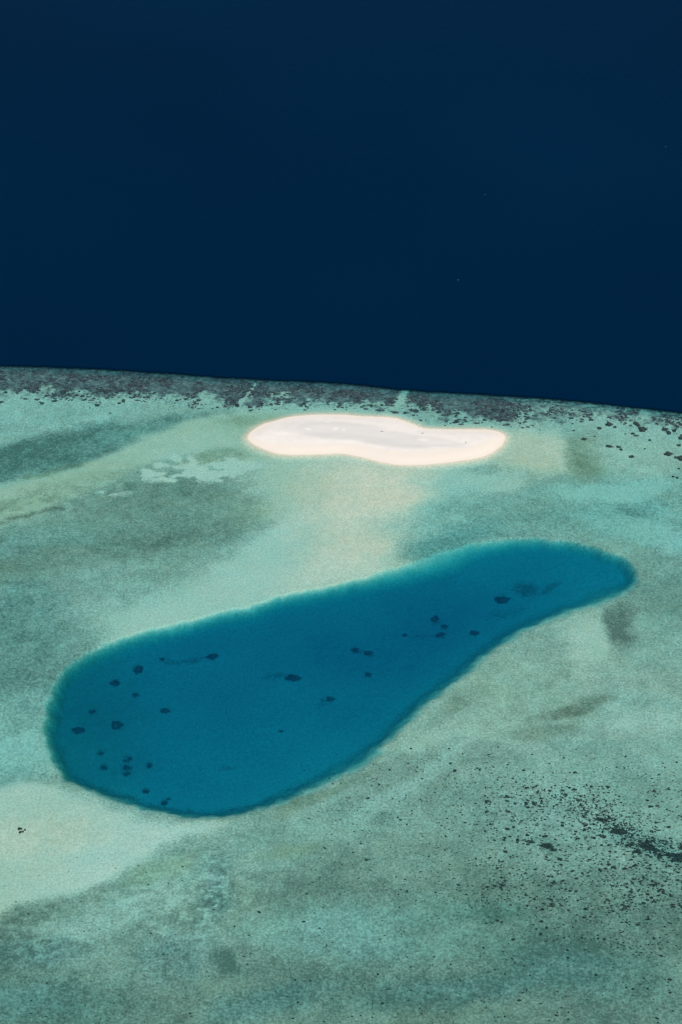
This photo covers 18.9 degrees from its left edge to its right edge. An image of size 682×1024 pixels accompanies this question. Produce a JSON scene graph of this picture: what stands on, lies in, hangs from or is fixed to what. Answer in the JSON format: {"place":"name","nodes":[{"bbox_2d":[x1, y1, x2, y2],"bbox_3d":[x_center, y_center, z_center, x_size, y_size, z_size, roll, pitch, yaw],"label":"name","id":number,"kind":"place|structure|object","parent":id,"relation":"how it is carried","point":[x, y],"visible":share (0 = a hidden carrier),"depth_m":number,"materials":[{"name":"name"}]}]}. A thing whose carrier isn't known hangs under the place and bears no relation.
{"place":"outdoors","nodes":[
{"label":"outdoors","id":0,"kind":"place"},
{"bbox_2d":[0,365,681,1023],"bbox_3d":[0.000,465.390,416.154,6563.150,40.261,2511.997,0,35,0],"label":"seabed","id":1,"kind":"structure","parent":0,"point":[182,539],"depth_m":925.60,"materials":[{"name":"teal sand"}]},
{"bbox_2d":[71,727,84,733],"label":"coral boulder","id":2,"kind":"object","parent":1,"relation":"on","point":[77,730],"visible":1,"depth_m":919.67,"materials":[{"name":"blue stone"}]},
{"bbox_2d":[110,680,119,685],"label":"coral boulder","id":3,"kind":"object","parent":1,"relation":"on","point":[114,683],"visible":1,"depth_m":946.21,"materials":[{"name":"blue stone"}]},
{"bbox_2d":[111,721,123,729],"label":"coral boulder","id":4,"kind":"object","parent":1,"relation":"on","point":[116,725],"visible":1,"depth_m":922.75,"materials":[{"name":"blue stone"}]},
{"bbox_2d":[123,765,131,769],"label":"coral boulder","id":5,"kind":"object","parent":1,"relation":"on","point":[125,767],"visible":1,"depth_m":899.21,"materials":[{"name":"blue stone"}]},
{"bbox_2d":[133,666,142,673],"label":"coral boulder","id":6,"kind":"object","parent":1,"relation":"on","point":[138,669],"visible":1,"depth_m":954.52,"materials":[{"name":"blue stone"}]},
{"bbox_2d":[160,708,170,712],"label":"coral boulder","id":7,"kind":"object","parent":1,"relation":"on","point":[165,710],"visible":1,"depth_m":930.82,"materials":[{"name":"blue stone"}]},
{"bbox_2d":[206,654,217,659],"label":"coral boulder","id":8,"kind":"object","parent":1,"relation":"on","point":[212,656],"visible":1,"depth_m":962.74,"materials":[{"name":"blue stone"}]},
{"bbox_2d":[284,674,301,680],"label":"coral boulder","id":9,"kind":"object","parent":1,"relation":"on","point":[290,677],"visible":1,"depth_m":949.78,"materials":[{"name":"blue stone"}]},
{"bbox_2d":[0,365,681,436],"bbox_3d":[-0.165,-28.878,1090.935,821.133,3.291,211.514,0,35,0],"label":"coral reef","id":10,"kind":"object","parent":1,"relation":"on","point":[358,397],"visible":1,"depth_m":1141.16},
{"bbox_2d":[0,746,681,1022],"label":"coral rubble","id":11,"kind":"object","parent":1,"relation":"on","point":[619,828],"visible":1,"depth_m":845.86,"materials":[{"name":"stone"}]},
{"bbox_2d":[364,651,372,655],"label":"coral boulder","id":12,"kind":"object","parent":1,"relation":"on","point":[368,653],"visible":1,"depth_m":966.49,"materials":[{"name":"blue stone"}]},
{"bbox_2d":[244,413,508,467],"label":"sandbar","id":13,"kind":"structure","parent":1,"relation":"on","point":[397,442],"depth_m":1099.59,"materials":[{"name":"white sand"}]},
{"bbox_2d":[431,615,438,621],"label":"coral boulder","id":14,"kind":"object","parent":1,"relation":"on","point":[435,618],"visible":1,"depth_m":987.78,"materials":[{"name":"blue stone"}]},
{"bbox_2d":[435,632,444,636],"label":"coral boulder","id":15,"kind":"object","parent":1,"relation":"on","point":[440,634],"visible":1,"depth_m":977.80,"materials":[{"name":"blue stone"}]},
{"bbox_2d":[470,630,479,634],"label":"coral boulder","id":16,"kind":"object","parent":1,"relation":"on","point":[472,632],"visible":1,"depth_m":977.52,"materials":[{"name":"blue stone"}]},
{"bbox_2d":[494,597,510,603],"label":"coral boulder","id":17,"kind":"object","parent":1,"relation":"on","point":[501,600],"visible":1,"depth_m":998.47,"materials":[{"name":"blue stone"}]},
{"bbox_2d":[540,843,553,848],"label":"coral bank","id":18,"kind":"structure","parent":1,"relation":"on","point":[548,846],"depth_m":850.68,"materials":[{"name":"stone"}]},
{"bbox_2d":[609,829,627,834],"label":"coral bank","id":19,"kind":"structure","parent":1,"relation":"on","point":[615,831],"depth_m":857.40,"materials":[{"name":"stone"}]},
{"bbox_2d":[638,426,647,431],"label":"coral boulder","id":20,"kind":"object","parent":1,"relation":"on","point":[642,429],"visible":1,"depth_m":1111.13,"materials":[{"name":"grey stone"}]},
{"bbox_2d":[637,842,654,849],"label":"coral bank","id":21,"kind":"structure","parent":1,"relation":"on","point":[643,846],"depth_m":850.36,"materials":[{"name":"grey stone"}]},
{"bbox_2d":[662,853,681,861],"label":"coral bank","id":22,"kind":"structure","parent":1,"relation":"on","point":[679,858],"depth_m":845.19,"materials":[{"name":"grey stone"}]},
{"bbox_2d":[0,0,681,411],"bbox_3d":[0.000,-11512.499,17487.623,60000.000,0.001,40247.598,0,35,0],"label":"sea","id":23,"kind":"structure","parent":0,"point":[294,190],"depth_m":1344.89,"materials":[{"name":"liquid"}]}
]}

